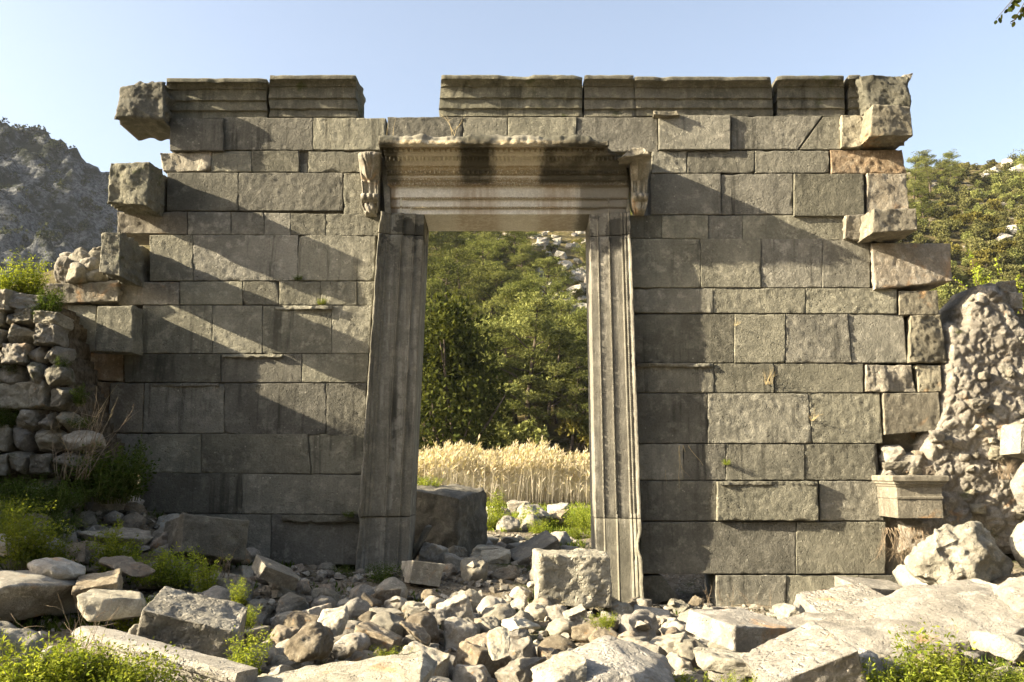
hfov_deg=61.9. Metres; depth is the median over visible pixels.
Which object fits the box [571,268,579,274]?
scree rock
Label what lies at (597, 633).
rubble stone
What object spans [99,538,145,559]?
weed plant
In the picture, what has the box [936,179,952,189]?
shrub
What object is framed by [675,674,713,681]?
rubble stone
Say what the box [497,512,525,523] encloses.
weed plant
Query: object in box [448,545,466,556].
rubble stone
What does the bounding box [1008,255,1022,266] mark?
shrub
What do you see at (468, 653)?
rubble stone
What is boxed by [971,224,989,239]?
shrub
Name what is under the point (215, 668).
moulding fragment
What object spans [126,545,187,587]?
weed plant
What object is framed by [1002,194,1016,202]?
shrub
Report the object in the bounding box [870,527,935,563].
root tangle
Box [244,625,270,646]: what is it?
rubble stone
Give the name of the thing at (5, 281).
weed plant
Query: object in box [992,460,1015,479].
dry stalks
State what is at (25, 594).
boulder
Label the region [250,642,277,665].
rubble stone
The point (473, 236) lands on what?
pine tree
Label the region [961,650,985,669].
rubble stone
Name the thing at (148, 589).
rubble stone
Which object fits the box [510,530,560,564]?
stone slab
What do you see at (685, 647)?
rubble stone
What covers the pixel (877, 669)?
rubble stone
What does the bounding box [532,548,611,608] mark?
ashlar stone
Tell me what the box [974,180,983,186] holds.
shrub
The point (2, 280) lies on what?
weed plant
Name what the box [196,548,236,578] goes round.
dry stalks
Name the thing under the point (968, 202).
shrub
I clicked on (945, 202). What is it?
shrub
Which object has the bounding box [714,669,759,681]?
weed plant
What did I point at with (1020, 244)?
shrub
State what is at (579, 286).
scree rock
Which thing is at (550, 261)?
pine tree
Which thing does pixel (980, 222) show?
shrub
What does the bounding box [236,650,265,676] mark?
rubble stone
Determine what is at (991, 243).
shrub
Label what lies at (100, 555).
weed plant
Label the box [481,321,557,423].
pine tree
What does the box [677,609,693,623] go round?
rubble stone
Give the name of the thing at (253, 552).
rubble stone
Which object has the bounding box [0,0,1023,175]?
sky
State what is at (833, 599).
stone slab
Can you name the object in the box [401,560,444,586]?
ashlar stone
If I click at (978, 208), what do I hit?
shrub
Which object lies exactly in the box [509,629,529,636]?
rubble stone
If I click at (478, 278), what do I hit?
pine tree
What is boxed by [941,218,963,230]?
shrub
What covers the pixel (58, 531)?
weed plant
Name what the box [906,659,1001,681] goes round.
weed plant
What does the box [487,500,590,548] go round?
meadow grass
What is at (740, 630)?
ashlar stone
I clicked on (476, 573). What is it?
rubble stone
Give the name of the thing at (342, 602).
rubble stone
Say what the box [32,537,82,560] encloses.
weed plant
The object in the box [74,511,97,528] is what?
rubble stone
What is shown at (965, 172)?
shrub
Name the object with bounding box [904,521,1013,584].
boulder
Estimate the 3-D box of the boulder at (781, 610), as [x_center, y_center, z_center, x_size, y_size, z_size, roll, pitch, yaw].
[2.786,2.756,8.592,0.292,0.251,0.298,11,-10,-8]
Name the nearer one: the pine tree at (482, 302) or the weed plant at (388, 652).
the weed plant at (388, 652)
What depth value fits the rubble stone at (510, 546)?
14.24 m
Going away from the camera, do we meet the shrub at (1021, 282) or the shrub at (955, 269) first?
the shrub at (1021, 282)
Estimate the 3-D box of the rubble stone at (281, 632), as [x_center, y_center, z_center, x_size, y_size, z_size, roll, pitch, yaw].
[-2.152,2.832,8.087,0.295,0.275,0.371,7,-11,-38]
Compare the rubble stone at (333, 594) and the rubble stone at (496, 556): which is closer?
the rubble stone at (333, 594)
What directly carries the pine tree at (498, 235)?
on the hillside
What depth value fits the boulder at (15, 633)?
5.91 m
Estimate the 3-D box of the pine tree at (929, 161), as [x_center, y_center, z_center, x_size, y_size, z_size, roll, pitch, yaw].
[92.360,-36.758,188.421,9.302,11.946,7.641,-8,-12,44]
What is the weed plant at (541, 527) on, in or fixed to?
on the ground at (686, 588)
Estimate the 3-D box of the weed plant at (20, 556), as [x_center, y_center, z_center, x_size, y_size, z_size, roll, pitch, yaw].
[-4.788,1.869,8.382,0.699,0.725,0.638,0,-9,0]
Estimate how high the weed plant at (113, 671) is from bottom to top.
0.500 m
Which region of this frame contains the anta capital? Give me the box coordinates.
[871,475,948,517]
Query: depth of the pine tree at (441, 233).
128.64 m
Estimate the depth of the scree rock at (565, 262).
137.62 m
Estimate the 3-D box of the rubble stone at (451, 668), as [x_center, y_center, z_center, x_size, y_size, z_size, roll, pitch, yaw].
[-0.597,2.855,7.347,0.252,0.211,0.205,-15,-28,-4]
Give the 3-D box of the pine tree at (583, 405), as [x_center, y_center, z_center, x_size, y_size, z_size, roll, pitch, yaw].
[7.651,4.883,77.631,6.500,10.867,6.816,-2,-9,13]
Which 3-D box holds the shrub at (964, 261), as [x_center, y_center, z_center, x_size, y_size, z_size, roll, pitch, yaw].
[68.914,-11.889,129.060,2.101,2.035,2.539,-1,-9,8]
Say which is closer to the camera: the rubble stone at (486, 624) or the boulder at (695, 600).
the rubble stone at (486, 624)
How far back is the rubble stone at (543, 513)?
18.57 m
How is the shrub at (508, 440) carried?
on the hillside
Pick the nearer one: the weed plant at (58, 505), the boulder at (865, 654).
the boulder at (865, 654)
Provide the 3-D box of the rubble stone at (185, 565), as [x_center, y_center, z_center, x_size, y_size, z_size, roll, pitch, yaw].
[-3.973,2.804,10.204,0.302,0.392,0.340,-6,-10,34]
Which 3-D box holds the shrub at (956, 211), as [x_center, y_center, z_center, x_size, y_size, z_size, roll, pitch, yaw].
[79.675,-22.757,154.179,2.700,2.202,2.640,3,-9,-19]
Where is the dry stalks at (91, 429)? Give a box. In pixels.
[44,382,118,467]
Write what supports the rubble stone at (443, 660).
on the ground at (686, 588)
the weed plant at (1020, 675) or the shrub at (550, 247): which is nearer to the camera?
the weed plant at (1020, 675)
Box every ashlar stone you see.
[137,586,247,659]
[164,513,248,564]
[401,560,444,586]
[414,484,487,556]
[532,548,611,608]
[685,608,797,652]
[999,424,1023,458]
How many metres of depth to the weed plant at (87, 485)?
11.01 m
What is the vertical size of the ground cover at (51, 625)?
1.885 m
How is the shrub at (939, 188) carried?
on the hillside
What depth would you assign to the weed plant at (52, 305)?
11.43 m
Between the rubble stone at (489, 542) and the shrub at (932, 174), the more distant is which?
the shrub at (932, 174)
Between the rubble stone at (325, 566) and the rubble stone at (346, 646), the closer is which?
the rubble stone at (346, 646)
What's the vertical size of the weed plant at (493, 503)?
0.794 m
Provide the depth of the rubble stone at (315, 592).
9.93 m
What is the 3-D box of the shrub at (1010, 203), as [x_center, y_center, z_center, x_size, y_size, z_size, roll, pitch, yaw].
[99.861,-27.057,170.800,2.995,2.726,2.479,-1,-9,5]
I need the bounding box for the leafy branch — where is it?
[994,0,1023,26]
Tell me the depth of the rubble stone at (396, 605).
9.81 m
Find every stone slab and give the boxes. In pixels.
[77,589,146,621]
[78,527,152,546]
[257,651,437,681]
[412,525,431,559]
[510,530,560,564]
[741,621,867,681]
[742,578,1023,661]
[793,583,884,612]
[834,576,902,595]
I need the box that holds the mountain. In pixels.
[0,120,121,284]
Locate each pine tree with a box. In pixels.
[425,300,439,332]
[426,256,477,307]
[426,263,451,302]
[426,278,451,310]
[427,241,439,279]
[427,255,439,265]
[428,231,447,255]
[428,231,470,262]
[430,243,467,283]
[430,243,492,319]
[434,255,468,299]
[446,337,512,414]
[448,231,479,246]
[449,295,481,324]
[453,231,479,252]
[453,238,509,305]
[456,233,481,276]
[458,231,497,263]
[463,261,520,324]
[463,270,510,318]
[464,262,519,313]
[466,312,487,333]
[470,291,493,327]
[472,231,502,263]
[473,232,516,267]
[473,286,520,338]
[473,316,545,425]
[474,290,581,446]
[475,254,491,270]
[479,316,512,358]
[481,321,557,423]
[485,370,524,416]
[487,279,543,359]
[492,231,504,263]
[493,270,552,365]
[495,326,587,444]
[497,231,531,272]
[500,231,541,257]
[502,269,535,282]
[503,321,549,398]
[505,239,539,274]
[507,242,541,279]
[518,256,575,300]
[527,351,570,426]
[528,314,571,380]
[529,334,569,423]
[533,298,565,327]
[539,354,588,449]
[543,298,581,376]
[545,280,578,327]
[547,315,587,415]
[551,306,586,391]
[558,322,587,413]
[558,335,588,437]
[569,240,585,273]
[906,155,935,200]
[907,149,954,191]
[907,184,939,218]
[937,149,964,178]
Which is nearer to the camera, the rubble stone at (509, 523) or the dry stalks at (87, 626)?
the dry stalks at (87, 626)
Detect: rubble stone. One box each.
[11,558,27,570]
[18,512,50,524]
[27,476,68,494]
[32,646,59,669]
[43,537,67,555]
[55,527,77,543]
[57,508,72,520]
[64,651,113,675]
[65,541,103,564]
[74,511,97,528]
[81,525,107,540]
[85,492,127,513]
[94,547,129,568]
[103,511,123,524]
[120,512,146,528]
[123,495,144,509]
[124,502,146,514]
[128,624,138,634]
[129,561,171,591]
[139,553,162,563]
[148,532,168,550]
[150,527,164,543]
[152,544,177,559]
[156,513,179,529]
[167,558,197,579]
[170,569,196,590]
[202,585,235,599]
[205,574,253,604]
[208,570,235,578]
[228,565,253,577]
[231,549,251,565]
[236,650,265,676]
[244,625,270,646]
[246,547,260,561]
[246,605,267,624]
[247,598,273,616]
[247,617,260,628]
[249,575,268,584]
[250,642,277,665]
[267,624,300,645]
[268,582,294,595]
[268,660,300,672]
[268,664,294,674]
[270,611,292,629]
[270,654,288,665]
[274,592,309,615]
[275,639,288,656]
[283,611,319,627]
[293,563,304,574]
[295,579,310,594]
[303,603,331,615]
[310,595,336,608]
[311,588,341,603]
[314,658,327,664]
[316,562,337,570]
[317,589,337,603]
[318,584,335,591]
[331,632,369,659]
[334,620,360,639]
[336,598,348,607]
[345,597,370,619]
[346,650,376,660]
[349,584,374,599]
[354,621,401,654]
[356,611,376,621]
[361,593,381,607]
[369,608,403,616]
[370,589,400,606]
[370,611,404,635]
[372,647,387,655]
[374,577,407,598]
[383,596,406,610]
[390,568,403,581]
[397,641,450,677]
[401,601,424,612]
[401,634,415,646]
[402,611,438,643]
[404,606,428,618]
[418,542,448,563]
[418,641,439,649]
[421,589,440,601]
[422,595,444,609]
[428,608,445,629]
[429,676,451,681]
[436,593,476,620]
[443,552,462,571]
[443,563,456,574]
[443,616,476,649]
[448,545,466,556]
[448,661,453,678]
[450,655,455,663]
[452,664,490,681]
[453,641,510,678]
[460,556,487,581]
[462,589,482,610]
[463,617,480,633]
[465,632,487,646]
[470,544,504,556]
[474,616,499,633]
[476,595,505,616]
[480,548,510,563]
[481,603,516,626]
[486,538,492,544]
[487,534,498,544]
[489,565,520,579]
[493,506,511,515]
[495,541,506,546]
[495,656,546,681]
[496,515,520,531]
[500,536,518,543]
[505,542,522,549]
[507,500,529,512]
[508,636,536,660]
[509,586,531,600]
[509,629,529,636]
[510,596,527,610]
[510,636,521,638]
[515,610,533,621]
[517,502,529,512]
[517,504,551,527]
[521,514,541,531]
[524,603,546,620]
[528,569,533,580]
[532,598,552,605]
[537,634,577,656]
[537,646,553,659]
[545,605,566,621]
[547,502,568,512]
[547,618,574,635]
[549,509,569,526]
[551,531,572,544]
[560,545,579,549]
[562,604,589,625]
[570,617,618,642]
[588,623,618,641]
[599,611,620,632]
[603,601,633,616]
[617,630,648,639]
[618,614,656,640]
[618,636,648,642]
[628,601,637,607]
[632,609,660,635]
[633,604,671,627]
[634,640,667,655]
[636,598,651,606]
[649,631,688,653]
[661,617,680,627]
[661,626,681,635]
[666,621,693,635]
[666,652,693,672]
[667,598,689,612]
[672,668,697,674]
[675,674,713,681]
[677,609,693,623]
[677,638,707,666]
[699,638,708,644]
[704,606,748,609]
[706,641,741,652]
[708,671,745,681]
[863,665,881,681]
[868,649,899,661]
[879,657,904,680]
[891,653,909,666]
[909,644,966,672]
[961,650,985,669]
[991,665,1022,680]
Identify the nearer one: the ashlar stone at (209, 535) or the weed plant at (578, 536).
the ashlar stone at (209, 535)
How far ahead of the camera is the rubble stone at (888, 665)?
6.71 m
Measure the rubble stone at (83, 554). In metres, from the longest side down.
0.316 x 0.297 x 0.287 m
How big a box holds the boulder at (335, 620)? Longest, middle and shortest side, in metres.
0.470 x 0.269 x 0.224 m
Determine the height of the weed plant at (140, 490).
0.898 m
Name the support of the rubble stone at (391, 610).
on the ground at (686, 588)
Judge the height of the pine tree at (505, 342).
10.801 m
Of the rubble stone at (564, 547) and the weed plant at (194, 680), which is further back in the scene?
the rubble stone at (564, 547)
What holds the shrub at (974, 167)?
on the hillside
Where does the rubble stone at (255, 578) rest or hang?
on the ground at (686, 588)
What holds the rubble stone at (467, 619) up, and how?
on the ground at (686, 588)
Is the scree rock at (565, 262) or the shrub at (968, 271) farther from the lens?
the scree rock at (565, 262)
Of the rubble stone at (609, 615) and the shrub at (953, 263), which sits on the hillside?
the shrub at (953, 263)
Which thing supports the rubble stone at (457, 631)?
on the ground at (686, 588)
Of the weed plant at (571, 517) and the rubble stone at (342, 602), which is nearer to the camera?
the rubble stone at (342, 602)
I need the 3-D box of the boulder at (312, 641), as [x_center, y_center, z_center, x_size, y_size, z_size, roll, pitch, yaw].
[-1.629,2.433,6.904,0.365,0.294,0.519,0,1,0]
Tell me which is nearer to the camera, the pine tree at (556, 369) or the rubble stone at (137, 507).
the rubble stone at (137, 507)
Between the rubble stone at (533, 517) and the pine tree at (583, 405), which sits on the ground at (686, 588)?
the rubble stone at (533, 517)
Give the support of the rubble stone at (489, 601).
on the ground at (686, 588)
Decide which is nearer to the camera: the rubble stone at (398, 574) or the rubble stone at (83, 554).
the rubble stone at (83, 554)
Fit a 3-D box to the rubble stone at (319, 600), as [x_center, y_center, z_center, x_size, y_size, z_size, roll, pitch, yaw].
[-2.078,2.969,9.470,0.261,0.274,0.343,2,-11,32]
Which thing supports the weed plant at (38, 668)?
on the ground at (686, 588)
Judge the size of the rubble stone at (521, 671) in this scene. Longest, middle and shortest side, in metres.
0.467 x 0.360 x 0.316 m
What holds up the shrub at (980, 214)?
on the hillside
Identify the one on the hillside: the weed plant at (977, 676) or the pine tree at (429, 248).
the pine tree at (429, 248)
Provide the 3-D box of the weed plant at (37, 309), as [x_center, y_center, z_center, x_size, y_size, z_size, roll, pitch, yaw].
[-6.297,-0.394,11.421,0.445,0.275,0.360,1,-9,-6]
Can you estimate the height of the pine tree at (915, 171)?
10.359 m
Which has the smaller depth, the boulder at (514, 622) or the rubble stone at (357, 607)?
the boulder at (514, 622)
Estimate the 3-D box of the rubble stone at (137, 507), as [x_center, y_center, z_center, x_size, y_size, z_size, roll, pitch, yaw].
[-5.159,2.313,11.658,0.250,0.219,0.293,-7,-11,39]
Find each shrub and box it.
[477,415,512,449]
[497,422,524,447]
[511,417,551,448]
[535,249,551,256]
[536,252,548,262]
[545,244,557,251]
[550,255,559,263]
[554,414,588,450]
[571,289,583,299]
[577,426,588,445]
[897,231,914,242]
[911,233,927,243]
[914,201,932,215]
[914,237,934,243]
[916,224,929,233]
[917,192,932,200]
[917,218,929,228]
[923,170,939,179]
[923,206,941,217]
[928,224,952,236]
[929,219,944,230]
[929,283,954,299]
[932,182,948,195]
[935,204,947,211]
[935,208,952,219]
[935,231,951,243]
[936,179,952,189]
[938,199,952,206]
[938,297,949,309]
[940,189,956,204]
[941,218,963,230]
[945,242,962,255]
[945,285,960,297]
[947,209,960,215]
[949,177,960,186]
[950,249,957,258]
[951,213,969,228]
[951,260,957,266]
[951,265,956,283]
[951,266,962,275]
[951,287,966,295]
[953,272,971,287]
[954,176,967,183]
[955,268,971,280]
[956,184,977,196]
[956,195,965,204]
[957,168,971,176]
[958,228,973,236]
[959,196,978,209]
[959,231,972,241]
[959,251,976,259]
[961,212,979,224]
[961,256,970,266]
[963,208,979,213]
[963,235,985,243]
[963,237,986,252]
[964,268,977,277]
[965,218,990,232]
[967,211,982,217]
[968,175,979,182]
[969,203,985,214]
[969,257,990,268]
[970,163,980,169]
[970,188,987,199]
[971,174,989,184]
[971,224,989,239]
[971,267,995,282]
[972,203,990,212]
[972,247,994,259]
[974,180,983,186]
[977,183,988,188]
[977,213,1000,223]
[981,168,996,174]
[982,209,996,215]
[983,163,992,171]
[983,227,1005,239]
[984,185,992,191]
[984,239,1002,248]
[984,264,1008,279]
[986,173,1001,184]
[986,198,1002,202]
[986,221,999,230]
[987,181,1008,197]
[987,193,999,198]
[987,200,1003,210]
[987,251,1016,267]
[989,249,1006,257]
[992,240,1017,250]
[993,211,1010,221]
[997,175,1009,184]
[997,224,1010,234]
[998,192,1012,199]
[999,162,1012,172]
[999,270,1021,281]
[999,274,1021,287]
[1001,169,1019,178]
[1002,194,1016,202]
[1004,199,1019,209]
[1005,263,1023,277]
[1006,178,1019,189]
[1006,247,1023,264]
[1007,153,1017,160]
[1007,188,1019,194]
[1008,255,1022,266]
[1011,204,1023,213]
[1012,209,1022,219]
[1013,233,1023,251]
[1014,209,1023,221]
[1014,218,1023,224]
[1015,190,1023,199]
[1016,279,1023,291]
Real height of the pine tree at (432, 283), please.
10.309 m
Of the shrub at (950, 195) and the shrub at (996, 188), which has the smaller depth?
the shrub at (950, 195)
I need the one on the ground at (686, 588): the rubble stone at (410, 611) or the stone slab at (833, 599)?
the rubble stone at (410, 611)
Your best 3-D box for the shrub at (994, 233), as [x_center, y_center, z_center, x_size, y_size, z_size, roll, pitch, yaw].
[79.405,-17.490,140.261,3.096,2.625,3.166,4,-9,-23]
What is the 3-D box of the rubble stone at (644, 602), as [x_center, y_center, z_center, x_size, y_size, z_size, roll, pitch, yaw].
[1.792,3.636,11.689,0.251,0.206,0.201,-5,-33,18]
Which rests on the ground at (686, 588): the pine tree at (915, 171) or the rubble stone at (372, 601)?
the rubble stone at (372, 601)
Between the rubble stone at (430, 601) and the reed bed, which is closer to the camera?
the rubble stone at (430, 601)
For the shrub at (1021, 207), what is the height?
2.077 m
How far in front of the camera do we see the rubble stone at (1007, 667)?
6.32 m
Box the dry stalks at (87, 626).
[11,598,121,666]
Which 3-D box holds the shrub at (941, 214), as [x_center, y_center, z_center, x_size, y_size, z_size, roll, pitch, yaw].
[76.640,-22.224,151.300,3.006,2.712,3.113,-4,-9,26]
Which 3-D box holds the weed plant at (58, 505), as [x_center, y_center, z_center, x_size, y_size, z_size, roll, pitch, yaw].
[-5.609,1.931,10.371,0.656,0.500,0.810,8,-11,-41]
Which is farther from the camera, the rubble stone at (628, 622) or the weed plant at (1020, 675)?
the rubble stone at (628, 622)
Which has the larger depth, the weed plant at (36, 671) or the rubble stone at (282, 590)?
the rubble stone at (282, 590)
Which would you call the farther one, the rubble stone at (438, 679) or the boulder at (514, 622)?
the boulder at (514, 622)
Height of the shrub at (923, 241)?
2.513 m
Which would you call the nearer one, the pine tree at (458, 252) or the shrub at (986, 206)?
the pine tree at (458, 252)
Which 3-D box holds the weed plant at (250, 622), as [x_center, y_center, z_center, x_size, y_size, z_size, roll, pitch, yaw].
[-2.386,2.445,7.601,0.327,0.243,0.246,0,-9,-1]
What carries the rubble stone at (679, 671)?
on the ground at (686, 588)
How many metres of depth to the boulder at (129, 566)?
8.54 m
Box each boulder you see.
[0,533,39,556]
[0,570,79,620]
[0,621,45,677]
[27,557,85,579]
[71,568,122,609]
[99,556,154,577]
[251,554,297,590]
[284,621,333,662]
[317,605,348,636]
[399,621,430,645]
[487,627,510,660]
[501,615,540,631]
[531,650,586,681]
[571,635,675,681]
[688,595,704,605]
[693,647,751,676]
[772,603,804,618]
[856,647,882,670]
[892,564,927,586]
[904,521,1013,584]
[970,630,1023,661]
[992,576,1023,612]
[1009,521,1023,567]
[1010,462,1023,508]
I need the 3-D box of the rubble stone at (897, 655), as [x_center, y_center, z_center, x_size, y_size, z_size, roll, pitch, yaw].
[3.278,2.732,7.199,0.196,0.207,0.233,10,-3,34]
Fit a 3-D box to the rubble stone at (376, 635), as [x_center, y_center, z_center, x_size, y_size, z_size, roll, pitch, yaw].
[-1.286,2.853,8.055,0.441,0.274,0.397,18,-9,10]
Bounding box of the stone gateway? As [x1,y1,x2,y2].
[44,73,951,606]
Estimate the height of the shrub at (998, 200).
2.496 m
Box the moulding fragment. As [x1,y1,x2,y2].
[71,626,257,681]
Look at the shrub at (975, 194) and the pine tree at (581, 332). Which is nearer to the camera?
the pine tree at (581, 332)
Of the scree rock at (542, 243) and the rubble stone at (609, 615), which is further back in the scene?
the scree rock at (542, 243)
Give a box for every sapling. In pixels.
[952,249,990,288]
[987,257,1023,313]
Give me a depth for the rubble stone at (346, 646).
7.69 m
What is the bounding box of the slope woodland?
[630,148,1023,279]
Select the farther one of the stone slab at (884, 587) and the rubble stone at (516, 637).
the stone slab at (884, 587)
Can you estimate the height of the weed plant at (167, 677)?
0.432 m
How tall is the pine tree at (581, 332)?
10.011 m
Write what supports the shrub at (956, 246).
on the hillside
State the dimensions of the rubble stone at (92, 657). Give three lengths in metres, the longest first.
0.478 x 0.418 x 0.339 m
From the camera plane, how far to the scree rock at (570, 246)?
155.25 m
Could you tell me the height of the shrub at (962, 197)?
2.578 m
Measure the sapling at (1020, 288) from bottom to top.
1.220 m
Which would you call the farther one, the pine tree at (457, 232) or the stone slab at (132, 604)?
the pine tree at (457, 232)
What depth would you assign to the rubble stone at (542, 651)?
7.78 m
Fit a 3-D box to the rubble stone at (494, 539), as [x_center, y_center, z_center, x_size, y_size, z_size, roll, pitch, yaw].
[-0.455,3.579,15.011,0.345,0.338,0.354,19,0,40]
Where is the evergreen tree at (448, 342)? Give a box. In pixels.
[419,288,511,451]
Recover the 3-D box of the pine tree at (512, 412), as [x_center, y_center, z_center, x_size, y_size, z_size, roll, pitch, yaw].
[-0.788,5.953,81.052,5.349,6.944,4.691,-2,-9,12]
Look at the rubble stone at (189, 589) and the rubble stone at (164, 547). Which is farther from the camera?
the rubble stone at (164, 547)
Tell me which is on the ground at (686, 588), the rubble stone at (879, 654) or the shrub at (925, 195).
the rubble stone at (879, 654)
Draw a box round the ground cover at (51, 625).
[0,479,1023,680]
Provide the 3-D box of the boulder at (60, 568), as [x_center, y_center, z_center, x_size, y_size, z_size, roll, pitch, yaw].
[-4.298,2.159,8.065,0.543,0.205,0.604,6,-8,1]
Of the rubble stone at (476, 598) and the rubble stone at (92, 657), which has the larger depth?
the rubble stone at (476, 598)
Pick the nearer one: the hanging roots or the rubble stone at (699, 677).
the rubble stone at (699, 677)
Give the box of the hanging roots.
[665,445,702,487]
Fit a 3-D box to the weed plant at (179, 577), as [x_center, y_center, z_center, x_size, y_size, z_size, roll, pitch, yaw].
[-3.675,2.477,9.382,0.519,0.513,0.690,-2,-9,12]
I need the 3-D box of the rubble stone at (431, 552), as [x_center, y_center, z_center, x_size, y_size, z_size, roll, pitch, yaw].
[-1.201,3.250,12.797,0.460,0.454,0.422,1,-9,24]
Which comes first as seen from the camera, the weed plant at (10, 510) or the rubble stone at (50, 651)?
the rubble stone at (50, 651)
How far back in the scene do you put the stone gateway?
12.68 m
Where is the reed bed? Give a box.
[417,434,589,504]
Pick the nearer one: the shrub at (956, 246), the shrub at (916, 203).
the shrub at (956, 246)
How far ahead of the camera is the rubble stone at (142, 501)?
12.05 m
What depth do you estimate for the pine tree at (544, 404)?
81.73 m
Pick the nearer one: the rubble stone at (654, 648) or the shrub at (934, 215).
the rubble stone at (654, 648)
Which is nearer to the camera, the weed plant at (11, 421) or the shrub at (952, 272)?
the weed plant at (11, 421)
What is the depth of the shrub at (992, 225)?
143.64 m
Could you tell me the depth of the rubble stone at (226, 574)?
9.92 m
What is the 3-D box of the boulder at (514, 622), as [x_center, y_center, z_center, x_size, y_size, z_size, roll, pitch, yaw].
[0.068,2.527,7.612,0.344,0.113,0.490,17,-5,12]
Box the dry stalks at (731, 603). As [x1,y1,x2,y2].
[703,587,771,609]
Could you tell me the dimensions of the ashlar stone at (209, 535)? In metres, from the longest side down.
1.016 x 0.864 x 0.534 m
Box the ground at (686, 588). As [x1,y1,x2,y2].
[0,477,1023,681]
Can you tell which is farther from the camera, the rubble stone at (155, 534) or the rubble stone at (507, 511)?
the rubble stone at (507, 511)
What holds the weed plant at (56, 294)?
on the rubble wall at (35, 388)
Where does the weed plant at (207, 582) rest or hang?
on the ground at (686, 588)
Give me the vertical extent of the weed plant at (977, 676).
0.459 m
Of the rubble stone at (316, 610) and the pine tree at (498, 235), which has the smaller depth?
the rubble stone at (316, 610)
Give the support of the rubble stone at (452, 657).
on the ground at (686, 588)
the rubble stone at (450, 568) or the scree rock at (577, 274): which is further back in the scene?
the scree rock at (577, 274)
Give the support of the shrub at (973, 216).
on the hillside
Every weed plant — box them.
[0,259,31,290]
[0,269,33,293]
[0,361,18,373]
[0,405,21,427]
[0,471,68,502]
[0,475,50,517]
[0,490,54,534]
[0,494,62,569]
[0,628,89,681]
[0,631,121,681]
[3,515,74,565]
[5,640,155,681]
[6,250,53,294]
[14,282,65,301]
[21,654,49,681]
[22,480,80,519]
[25,303,56,317]
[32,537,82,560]
[34,287,69,311]
[34,479,98,508]
[34,634,110,681]
[37,511,83,537]
[51,447,137,501]
[53,356,73,367]
[64,636,174,681]
[67,414,96,428]
[67,438,154,503]
[69,383,91,406]
[79,515,138,572]
[97,648,184,681]
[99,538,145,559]
[103,434,160,501]
[112,589,154,631]
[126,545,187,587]
[150,541,206,590]
[174,672,209,681]
[187,551,228,592]
[223,575,250,603]
[223,624,273,675]
[237,602,262,629]
[317,299,326,304]
[329,564,353,577]
[343,511,355,517]
[365,559,398,583]
[368,644,414,657]
[380,564,402,578]
[417,474,442,486]
[486,489,507,518]
[487,508,502,530]
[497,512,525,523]
[518,502,540,524]
[526,516,553,533]
[542,515,573,528]
[561,525,590,539]
[563,503,590,527]
[569,510,591,531]
[583,611,616,629]
[672,668,717,681]
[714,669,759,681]
[722,459,729,464]
[860,657,922,681]
[869,666,925,681]
[874,636,954,681]
[888,618,976,681]
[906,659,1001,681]
[912,644,1001,681]
[960,658,1023,681]
[962,659,1023,681]
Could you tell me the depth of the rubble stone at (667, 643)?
8.05 m
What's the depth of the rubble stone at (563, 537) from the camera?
15.22 m
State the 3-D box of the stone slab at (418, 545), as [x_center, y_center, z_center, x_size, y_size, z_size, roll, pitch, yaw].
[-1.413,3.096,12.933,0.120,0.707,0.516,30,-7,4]
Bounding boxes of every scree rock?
[536,237,549,243]
[537,241,546,245]
[554,250,567,258]
[557,260,572,267]
[562,264,569,270]
[565,243,580,249]
[567,284,583,292]
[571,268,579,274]
[573,258,581,263]
[575,272,580,279]
[580,273,585,280]
[985,166,1002,174]
[995,233,1012,240]
[1001,159,1013,167]
[1006,224,1019,234]
[1009,164,1023,172]
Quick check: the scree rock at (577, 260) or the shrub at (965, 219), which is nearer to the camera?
the scree rock at (577, 260)
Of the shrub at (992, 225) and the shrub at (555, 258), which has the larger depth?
the shrub at (992, 225)
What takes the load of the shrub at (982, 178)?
on the hillside
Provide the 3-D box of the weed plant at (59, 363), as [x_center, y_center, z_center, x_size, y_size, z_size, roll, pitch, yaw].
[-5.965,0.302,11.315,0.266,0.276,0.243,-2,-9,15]
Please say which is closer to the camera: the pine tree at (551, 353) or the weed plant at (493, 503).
the weed plant at (493, 503)
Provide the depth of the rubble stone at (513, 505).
23.00 m
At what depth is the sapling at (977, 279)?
16.90 m
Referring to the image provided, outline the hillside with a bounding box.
[28,162,1023,482]
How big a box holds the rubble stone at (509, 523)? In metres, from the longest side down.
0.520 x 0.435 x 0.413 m
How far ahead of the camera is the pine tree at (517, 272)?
116.19 m
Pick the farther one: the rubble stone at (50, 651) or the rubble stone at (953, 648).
the rubble stone at (953, 648)
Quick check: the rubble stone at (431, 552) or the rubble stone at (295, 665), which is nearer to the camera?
the rubble stone at (295, 665)
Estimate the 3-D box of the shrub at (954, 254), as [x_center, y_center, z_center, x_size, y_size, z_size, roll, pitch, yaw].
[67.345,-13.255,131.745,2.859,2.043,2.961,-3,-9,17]
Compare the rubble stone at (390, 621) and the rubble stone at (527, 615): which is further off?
the rubble stone at (527, 615)
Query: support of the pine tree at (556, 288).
on the hillside
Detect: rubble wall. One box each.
[0,289,124,486]
[876,280,1023,574]
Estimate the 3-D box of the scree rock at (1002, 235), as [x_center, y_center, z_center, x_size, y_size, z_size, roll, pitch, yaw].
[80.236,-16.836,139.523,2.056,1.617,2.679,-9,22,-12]
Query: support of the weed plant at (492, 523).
on the ground at (686, 588)
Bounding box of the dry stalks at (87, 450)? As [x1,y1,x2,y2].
[35,393,139,479]
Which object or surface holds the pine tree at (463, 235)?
on the hillside
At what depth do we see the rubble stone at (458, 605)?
9.35 m

